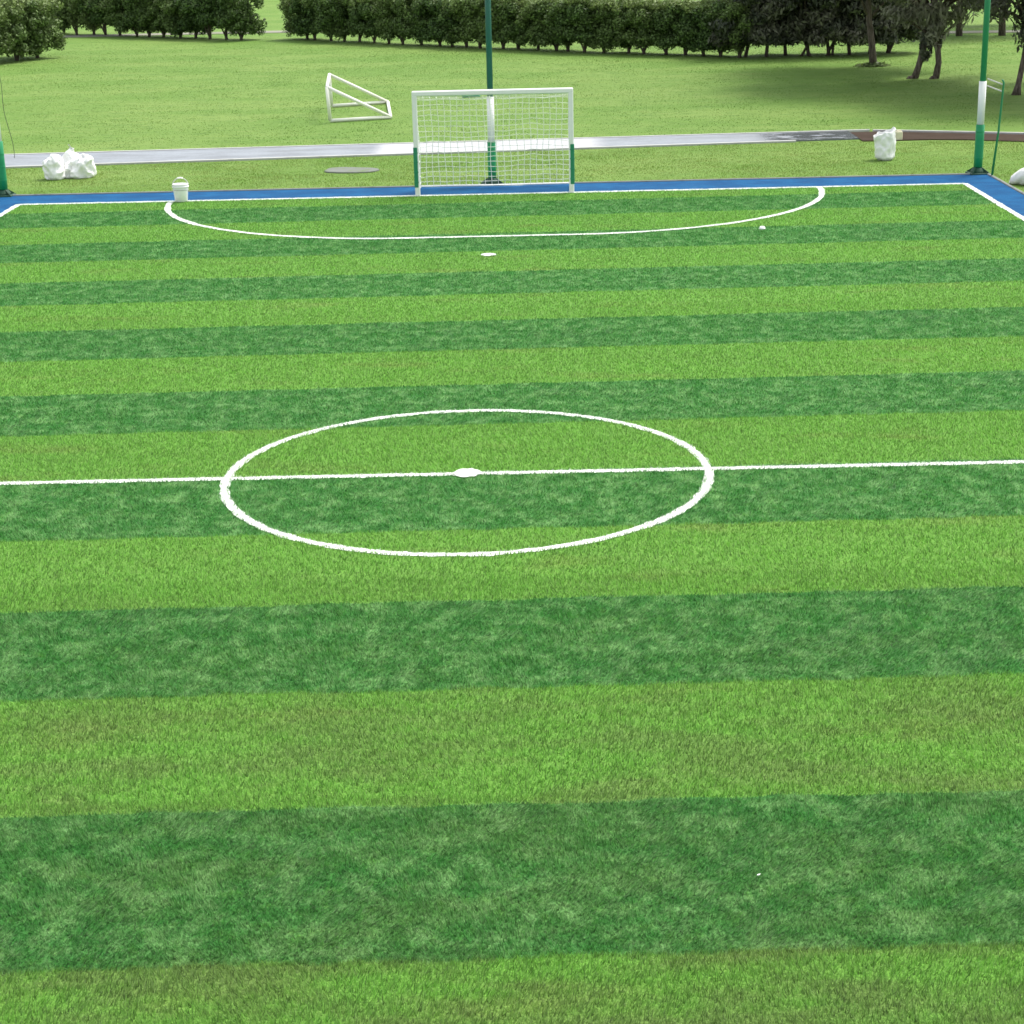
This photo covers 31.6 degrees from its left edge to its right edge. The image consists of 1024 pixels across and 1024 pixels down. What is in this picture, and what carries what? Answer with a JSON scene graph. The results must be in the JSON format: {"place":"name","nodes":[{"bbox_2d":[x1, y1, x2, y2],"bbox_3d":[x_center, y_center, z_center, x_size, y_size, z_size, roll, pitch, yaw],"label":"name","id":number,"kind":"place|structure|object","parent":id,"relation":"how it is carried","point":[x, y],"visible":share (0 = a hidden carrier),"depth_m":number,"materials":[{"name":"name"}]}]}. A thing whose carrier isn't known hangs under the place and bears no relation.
{"place":"outdoors","nodes":[
{"label":"outdoors","id":0,"kind":"place"},
{"bbox_2d":[4,131,858,165],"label":"concrete path","id":1,"kind":"structure","parent":0,"point":[105,157],"depth_m":43.59,"materials":[{"name":"grey concrete"}]},
{"bbox_2d":[0,184,1023,1023],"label":"turf pitch","id":2,"kind":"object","parent":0,"point":[634,822],"visible":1,"depth_m":14.24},
{"bbox_2d":[0,204,21,216],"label":"side line","id":3,"kind":"object","parent":2,"relation":"on","point":[9,209],"visible":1,"depth_m":35.64,"materials":[{"name":"white paint"}]},
{"bbox_2d":[219,408,714,556],"bbox_3d":[-0.446,-0.396,18.191,4.960,0.026,4.956,-1,18,0],"label":"circle","id":4,"kind":"object","parent":2,"relation":"on","point":[231,506],"visible":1,"depth_m":17.37,"materials":[{"name":"white paint"}]},
{"bbox_2d":[453,468,482,477],"bbox_3d":[-0.453,-0.397,18.195,0.287,0.026,0.291,-19,25,-42],"label":"spot","id":5,"kind":"object","parent":2,"relation":"on","point":[471,472],"visible":1,"depth_m":18.20,"materials":[{"name":"white paint"}]},
{"bbox_2d":[481,253,494,255],"bbox_3d":[-0.385,-4.243,29.790,0.260,0.026,0.260,-1,18,0],"label":"penalty spot","id":6,"kind":"object","parent":2,"relation":"on","point":[488,254],"visible":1,"depth_m":29.78,"materials":[{"name":"white paint"}]},
{"bbox_2d":[18,182,963,204],"bbox_3d":[-0.429,-6.372,36.213,18.967,0.026,0.204,-1,18,0],"label":"goal line","id":7,"kind":"object","parent":2,"relation":"on","point":[494,193],"visible":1,"depth_m":36.22,"materials":[{"name":"white paint"}]},
{"bbox_2d":[172,177,188,201],"bbox_3d":[-6.622,-6.449,36.136,0.348,0.483,0.336,-9,20,-21],"label":"bucket","id":8,"kind":"object","parent":7,"relation":"on","point":[180,190],"visible":1,"depth_m":36.06,"materials":[{"name":"white plastic"}]},
{"bbox_2d":[411,87,574,195],"bbox_3d":[-0.365,-7.472,36.321,3.206,2.064,1.020,-1,18,0],"label":"football goal","id":9,"kind":"object","parent":7,"relation":"on","point":[452,94],"visible":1,"depth_m":36.17,"materials":[{"name":"white paint"}]},
{"bbox_2d":[164,186,824,239],"bbox_3d":[-0.349,-5.578,33.814,13.105,0.026,5.053,-1,18,0],"label":"penalty arc","id":10,"kind":"object","parent":2,"relation":"on","point":[167,207],"visible":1,"depth_m":32.16,"materials":[{"name":"white paint"}]},
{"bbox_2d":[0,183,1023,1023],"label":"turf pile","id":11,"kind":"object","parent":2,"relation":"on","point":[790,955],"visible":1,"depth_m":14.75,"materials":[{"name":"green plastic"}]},
{"bbox_2d":[0,459,1023,484],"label":"halfway line","id":12,"kind":"object","parent":2,"relation":"on","point":[958,462],"visible":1,"depth_m":18.19,"materials":[{"name":"white paint"}]},
{"bbox_2d":[13,173,1023,195],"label":"apron edging","id":13,"kind":"object","parent":2,"relation":"on","point":[1007,184],"visible":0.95,"depth_m":37.40,"materials":[{"name":"concrete"}]},
{"bbox_2d":[987,78,1004,174],"bbox_3d":[9.757,-7.842,36.896,0.249,1.937,0.405,-18,25,-41],"label":"fence tube","id":14,"kind":"object","parent":13,"relation":"on","point":[996,144],"visible":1,"depth_m":36.76,"materials":[{"name":"green paint"}]},
{"bbox_2d":[962,183,1023,220],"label":"side line","id":15,"kind":"object","parent":2,"relation":"on","point":[1010,210],"visible":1,"depth_m":33.81,"materials":[{"name":"white paint"}]},
{"bbox_2d":[0,0,1023,193],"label":"park lawn","id":16,"kind":"structure","parent":0,"point":[270,13],"depth_m":53.91,"materials":[{"name":"green plant"}]},
{"bbox_2d":[0,130,15,196],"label":"fence post","id":17,"kind":"object","parent":16,"relation":"on","point":[5,191],"visible":1,"depth_m":37.35,"materials":[{"name":"green metal"}]},
{"bbox_2d":[0,79,14,157],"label":"rope","id":18,"kind":"object","parent":17,"relation":"hanging from","point":[5,117],"visible":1,"depth_m":37.15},
{"bbox_2d":[0,3,28,57],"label":"hedge tree","id":19,"kind":"object","parent":16,"relation":"on","point":[7,15],"visible":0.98,"depth_m":72.83,"materials":[{"name":"green plant"}]},
{"bbox_2d":[0,0,50,60],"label":"hedge tree","id":20,"kind":"object","parent":16,"relation":"on","point":[22,35],"visible":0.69,"depth_m":73.92,"materials":[{"name":"green plant"}]},
{"bbox_2d":[13,0,67,57],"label":"hedge tree","id":21,"kind":"object","parent":16,"relation":"on","point":[50,7],"visible":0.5,"depth_m":75.08,"materials":[{"name":"green plant"}]},
{"bbox_2d":[42,154,64,179],"bbox_3d":[-10.091,-7.611,39.825,0.502,0.557,0.534,-1,18,0],"label":"sack","id":22,"kind":"object","parent":16,"relation":"on","point":[53,166],"visible":1,"depth_m":39.66,"materials":[{"name":"white plastic"}]},
{"bbox_2d":[51,0,81,33],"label":"hedge tree","id":23,"kind":"object","parent":16,"relation":"on","point":[65,25],"visible":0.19,"depth_m":90.57,"materials":[{"name":"green plant"}]},
{"bbox_2d":[63,161,70,177],"bbox_3d":[-9.774,-7.577,40.017,0.312,0.358,0.321,-1,18,0],"label":"sack","id":24,"kind":"object","parent":16,"relation":"on","point":[67,167],"visible":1,"depth_m":39.91,"materials":[{"name":"white plastic"}]},
{"bbox_2d":[62,144,78,164],"bbox_3d":[-9.804,-7.823,40.197,0.557,0.713,0.441,-1,18,0],"label":"sack","id":25,"kind":"object","parent":16,"relation":"on","point":[69,154],"visible":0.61,"depth_m":40.04,"materials":[{"name":"plastic"}]},
{"bbox_2d":[50,0,103,34],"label":"hedge tree","id":26,"kind":"object","parent":16,"relation":"on","point":[71,18],"visible":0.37,"depth_m":90.22,"materials":[{"name":"green plant"}]},
{"bbox_2d":[70,153,96,178],"bbox_3d":[-9.496,-7.655,39.940,0.577,0.542,0.474,-1,18,0],"label":"sack","id":27,"kind":"object","parent":16,"relation":"on","point":[83,165],"visible":1,"depth_m":39.83,"materials":[{"name":"white plastic"}]},
{"bbox_2d":[65,0,109,34],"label":"hedge tree","id":28,"kind":"object","parent":16,"relation":"on","point":[83,16],"visible":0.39,"depth_m":89.47,"materials":[{"name":"green plant"}]},
{"bbox_2d":[77,0,114,34],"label":"hedge tree","id":29,"kind":"object","parent":16,"relation":"on","point":[97,17],"visible":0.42,"depth_m":88.87,"materials":[{"name":"green plant"}]},
{"bbox_2d":[92,0,125,35],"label":"hedge tree","id":30,"kind":"object","parent":16,"relation":"on","point":[106,7],"visible":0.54,"depth_m":88.10,"materials":[{"name":"green plant"}]},
{"bbox_2d":[112,0,146,36],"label":"hedge tree","id":31,"kind":"object","parent":16,"relation":"on","point":[119,24],"visible":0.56,"depth_m":87.73,"materials":[{"name":"green plant"}]},
{"bbox_2d":[123,0,166,36],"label":"hedge tree","id":32,"kind":"object","parent":16,"relation":"on","point":[139,3],"visible":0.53,"depth_m":87.12,"materials":[{"name":"green plant"}]},
{"bbox_2d":[136,0,170,36],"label":"hedge tree","id":33,"kind":"object","parent":16,"relation":"on","point":[154,11],"visible":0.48,"depth_m":86.61,"materials":[{"name":"green plant"}]},
{"bbox_2d":[154,0,186,37],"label":"hedge tree","id":34,"kind":"object","parent":16,"relation":"on","point":[167,7],"visible":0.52,"depth_m":85.72,"materials":[{"name":"green plant"}]},
{"bbox_2d":[63,30,288,37],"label":"footpath","id":35,"kind":"structure","parent":16,"relation":"on","point":[114,35],"depth_m":89.41,"materials":[{"name":"grey concrete"}]},
{"bbox_2d":[168,0,215,37],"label":"hedge tree","id":36,"kind":"object","parent":16,"relation":"on","point":[186,25],"visible":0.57,"depth_m":85.53,"materials":[{"name":"green plant"}]},
{"bbox_2d":[181,0,217,38],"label":"hedge tree","id":37,"kind":"object","parent":16,"relation":"on","point":[194,6],"visible":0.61,"depth_m":84.22,"materials":[{"name":"green plant"}]},
{"bbox_2d":[196,0,251,39],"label":"hedge tree","id":38,"kind":"object","parent":16,"relation":"on","point":[219,5],"visible":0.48,"depth_m":84.08,"materials":[{"name":"green plant"}]},
{"bbox_2d":[214,0,267,39],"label":"hedge tree","id":39,"kind":"object","parent":16,"relation":"on","point":[239,12],"visible":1,"depth_m":83.44,"materials":[{"name":"green plant"}]},
{"bbox_2d":[276,0,322,38],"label":"hedge tree","id":40,"kind":"object","parent":16,"relation":"on","point":[288,26],"visible":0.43,"depth_m":83.09,"materials":[{"name":"green plant"}]},
{"bbox_2d":[288,0,318,39],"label":"hedge tree","id":41,"kind":"object","parent":16,"relation":"on","point":[305,22],"visible":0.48,"depth_m":82.33,"materials":[{"name":"green plant"}]},
{"bbox_2d":[299,0,336,40],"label":"hedge tree","id":42,"kind":"object","parent":16,"relation":"on","point":[312,5],"visible":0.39,"depth_m":81.48,"materials":[{"name":"green plant"}]},
{"bbox_2d":[314,0,365,41],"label":"hedge tree","id":43,"kind":"object","parent":16,"relation":"on","point":[336,10],"visible":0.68,"depth_m":80.54,"materials":[{"name":"green plant"}]},
{"bbox_2d":[324,167,378,173],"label":"concrete slab","id":44,"kind":"structure","parent":16,"relation":"on","point":[344,170],"depth_m":40.00,"materials":[{"name":"grey concrete"}]},
{"bbox_2d":[332,0,372,41],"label":"hedge tree","id":45,"kind":"object","parent":16,"relation":"on","point":[338,31],"visible":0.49,"depth_m":80.62,"materials":[{"name":"green plant"}]},
{"bbox_2d":[325,73,391,121],"bbox_3d":[-4.379,-11.920,51.694,1.798,0.993,4.816,-3,18,-4],"label":"goal frame","id":46,"kind":"object","parent":16,"relation":"on","point":[329,89],"visible":1,"depth_m":49.98,"materials":[{"name":"white paint"}]},
{"bbox_2d":[348,0,383,42],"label":"hedge tree","id":47,"kind":"object","parent":16,"relation":"on","point":[355,17],"visible":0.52,"depth_m":79.38,"materials":[{"name":"green plant"}]},
{"bbox_2d":[362,0,405,43],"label":"hedge tree","id":48,"kind":"object","parent":16,"relation":"on","point":[379,15],"visible":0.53,"depth_m":78.39,"materials":[{"name":"green plant"}]},
{"bbox_2d":[376,0,413,44],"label":"hedge tree","id":49,"kind":"object","parent":16,"relation":"on","point":[399,9],"visible":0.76,"depth_m":78.03,"materials":[{"name":"green plant"}]},
{"bbox_2d":[6,140,795,168],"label":"path kerb","id":50,"kind":"structure","parent":16,"relation":"on","point":[397,154],"depth_m":42.50,"materials":[{"name":"concrete"}]},
{"bbox_2d":[395,0,443,44],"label":"hedge tree","id":51,"kind":"object","parent":16,"relation":"on","point":[411,17],"visible":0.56,"depth_m":77.23,"materials":[{"name":"green plant"}]},
{"bbox_2d":[412,0,444,45],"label":"hedge tree","id":52,"kind":"object","parent":16,"relation":"on","point":[427,30],"visible":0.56,"depth_m":76.74,"materials":[{"name":"green plant"}]},
{"bbox_2d":[4,129,869,154],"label":"path kerb","id":53,"kind":"structure","parent":16,"relation":"on","point":[860,130],"depth_m":44.46,"materials":[{"name":"concrete"}]},
{"bbox_2d":[425,0,475,46],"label":"hedge tree","id":54,"kind":"object","parent":16,"relation":"on","point":[439,35],"visible":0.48,"depth_m":75.93,"materials":[{"name":"green plant"}]},
{"bbox_2d":[437,0,484,47],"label":"hedge tree","id":55,"kind":"object","parent":16,"relation":"on","point":[450,35],"visible":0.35,"depth_m":75.68,"materials":[{"name":"green plant"}]},
{"bbox_2d":[448,0,492,47],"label":"hedge tree","id":56,"kind":"object","parent":16,"relation":"on","point":[470,29],"visible":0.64,"depth_m":74.72,"materials":[{"name":"green plant"}]},
{"bbox_2d":[481,0,503,183],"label":"fence post","id":57,"kind":"object","parent":16,"relation":"on","point":[491,140],"visible":0.81,"depth_m":37.00,"materials":[{"name":"green metal"}]},
{"bbox_2d":[476,0,520,48],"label":"hedge tree","id":58,"kind":"object","parent":16,"relation":"on","point":[497,19],"visible":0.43,"depth_m":74.29,"materials":[{"name":"green plant"}]},
{"bbox_2d":[484,0,535,48],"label":"hedge tree","id":59,"kind":"object","parent":16,"relation":"on","point":[512,31],"visible":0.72,"depth_m":73.63,"materials":[{"name":"green plant"}]},
{"bbox_2d":[0,175,1023,215],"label":"blue apron","id":60,"kind":"object","parent":16,"relation":"on","point":[1004,194],"visible":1,"depth_m":36.79,"materials":[{"name":"blue rubber"}]},
{"bbox_2d":[508,0,544,49],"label":"hedge tree","id":61,"kind":"object","parent":16,"relation":"on","point":[523,18],"visible":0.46,"depth_m":72.94,"materials":[{"name":"green plant"}]},
{"bbox_2d":[524,0,573,50],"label":"hedge tree","id":62,"kind":"object","parent":16,"relation":"on","point":[540,38],"visible":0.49,"depth_m":72.56,"materials":[{"name":"green plant"}]},
{"bbox_2d":[535,0,575,50],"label":"hedge tree","id":63,"kind":"object","parent":16,"relation":"on","point":[549,20],"visible":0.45,"depth_m":71.74,"materials":[{"name":"green plant"}]},
{"bbox_2d":[553,0,605,51],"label":"hedge tree","id":64,"kind":"object","parent":16,"relation":"on","point":[575,9],"visible":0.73,"depth_m":71.10,"materials":[{"name":"green plant"}]},
{"bbox_2d":[573,0,632,52],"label":"hedge tree","id":65,"kind":"object","parent":16,"relation":"on","point":[604,6],"visible":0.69,"depth_m":70.70,"materials":[{"name":"green plant"}]},
{"bbox_2d":[599,0,641,52],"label":"hedge tree","id":66,"kind":"object","parent":16,"relation":"on","point":[631,28],"visible":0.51,"depth_m":70.32,"materials":[{"name":"green plant"}]},
{"bbox_2d":[611,0,660,53],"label":"hedge tree","id":67,"kind":"object","parent":16,"relation":"on","point":[635,20],"visible":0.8,"depth_m":69.60,"materials":[{"name":"green plant"}]},
{"bbox_2d":[636,0,680,54],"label":"hedge tree","id":68,"kind":"object","parent":16,"relation":"on","point":[660,12],"visible":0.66,"depth_m":69.10,"materials":[{"name":"green plant"}]},
{"bbox_2d":[650,0,705,54],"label":"hedge tree","id":69,"kind":"object","parent":16,"relation":"on","point":[684,35],"visible":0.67,"depth_m":68.64,"materials":[{"name":"green plant"}]},
{"bbox_2d":[674,0,730,55],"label":"hedge tree","id":70,"kind":"object","parent":16,"relation":"on","point":[703,46],"visible":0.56,"depth_m":68.19,"materials":[{"name":"green plant"}]},
{"bbox_2d":[690,0,736,56],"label":"hedge tree","id":71,"kind":"object","parent":16,"relation":"on","point":[706,20],"visible":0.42,"depth_m":67.59,"materials":[{"name":"green plant"}]},
{"bbox_2d":[706,0,767,57],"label":"hedge tree","id":72,"kind":"object","parent":16,"relation":"on","point":[738,11],"visible":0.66,"depth_m":66.69,"materials":[{"name":"green plant"}]},
{"bbox_2d":[707,0,781,56],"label":"tree","id":73,"kind":"object","parent":16,"relation":"on","point":[759,26],"visible":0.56,"depth_m":66.62,"materials":[{"name":"green plant"}]},
{"bbox_2d":[735,0,807,56],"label":"conifer","id":74,"kind":"object","parent":16,"relation":"on","point":[775,11],"visible":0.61,"depth_m":66.67,"materials":[{"name":"green plant"}]},
{"bbox_2d":[765,0,822,55],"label":"conifer","id":75,"kind":"object","parent":16,"relation":"on","point":[790,5],"visible":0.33,"depth_m":66.81,"materials":[{"name":"green plant"}]},
{"bbox_2d":[775,0,852,55],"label":"tree","id":76,"kind":"object","parent":16,"relation":"on","point":[820,39],"visible":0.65,"depth_m":66.68,"materials":[{"name":"green plant"}]},
{"bbox_2d":[802,0,867,54],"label":"tree","id":77,"kind":"object","parent":16,"relation":"on","point":[834,27],"visible":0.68,"depth_m":66.42,"materials":[{"name":"green plant"}]},
{"bbox_2d":[817,0,886,54],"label":"tree","id":78,"kind":"object","parent":16,"relation":"on","point":[858,24],"visible":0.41,"depth_m":66.46,"materials":[{"name":"green plant"}]},
{"bbox_2d":[844,0,901,53],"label":"conifer","id":79,"kind":"object","parent":16,"relation":"on","point":[882,29],"visible":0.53,"depth_m":66.64,"materials":[{"name":"green plant"}]},
{"bbox_2d":[849,0,915,66],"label":"slender tree","id":80,"kind":"object","parent":16,"relation":"on","point":[872,62],"visible":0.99,"depth_m":62.42,"materials":[{"name":"brown plant"}]},
{"bbox_2d":[873,127,895,160],"bbox_3d":[8.188,-8.099,39.760,0.498,0.709,0.480,-1,18,0],"label":"open sack","id":81,"kind":"object","parent":16,"relation":"on","point":[885,144],"visible":1,"depth_m":39.62,"materials":[{"name":"white plastic"}]},
{"bbox_2d":[863,0,924,52],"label":"tree","id":82,"kind":"object","parent":16,"relation":"on","point":[911,32],"visible":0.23,"depth_m":67.40,"materials":[{"name":"green plant"}]},
{"bbox_2d":[872,0,982,78],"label":"forked tree","id":83,"kind":"object","parent":16,"relation":"on","point":[938,16],"visible":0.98,"depth_m":57.06,"materials":[{"name":"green plant"}]},
{"bbox_2d":[873,129,1023,133],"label":"track edging","id":84,"kind":"object","parent":16,"relation":"on","point":[941,131],"visible":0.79,"depth_m":44.08,"materials":[{"name":"concrete"}]},
{"bbox_2d":[938,0,962,35],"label":"park tree","id":85,"kind":"object","parent":16,"relation":"on","point":[959,31],"visible":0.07,"depth_m":75.95,"materials":[{"name":"brown plant"}]},
{"bbox_2d":[920,30,1019,33],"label":"footpath","id":86,"kind":"structure","parent":16,"relation":"on","point":[990,31],"depth_m":77.87,"materials":[{"name":"grey concrete"}]},
{"bbox_2d":[965,0,990,174],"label":"fence post","id":87,"kind":"object","parent":16,"relation":"on","point":[977,169],"visible":1,"depth_m":36.96,"materials":[{"name":"green metal"}]},
{"bbox_2d":[963,2,1005,35],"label":"park tree","id":88,"kind":"object","parent":16,"relation":"on","point":[1002,30],"visible":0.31,"depth_m":75.55,"materials":[{"name":"brown plant"}]},
{"bbox_2d":[963,0,1023,94],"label":"dark tree","id":89,"kind":"object","parent":16,"relation":"on","point":[1004,6],"visible":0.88,"depth_m":51.76,"materials":[{"name":"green plant"}]},
{"bbox_2d":[1009,168,1023,184],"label":"lying sack","id":90,"kind":"object","parent":16,"relation":"on","point":[1017,177],"visible":1,"depth_m":35.80,"materials":[{"name":"white fabric"}]},
{"bbox_2d":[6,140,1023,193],"bbox_3d":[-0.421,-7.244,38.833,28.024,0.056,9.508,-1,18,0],"label":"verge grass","id":91,"kind":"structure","parent":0,"point":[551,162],"depth_m":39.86,"materials":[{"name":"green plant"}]},
{"bbox_2d":[895,130,902,139],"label":"marker block","id":92,"kind":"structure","parent":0,"point":[898,134],"depth_m":42.97,"materials":[{"name":"beige concrete"}]},
{"bbox_2d":[850,131,1023,141],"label":"dirt track","id":93,"kind":"structure","parent":0,"point":[868,136],"depth_m":43.35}
]}

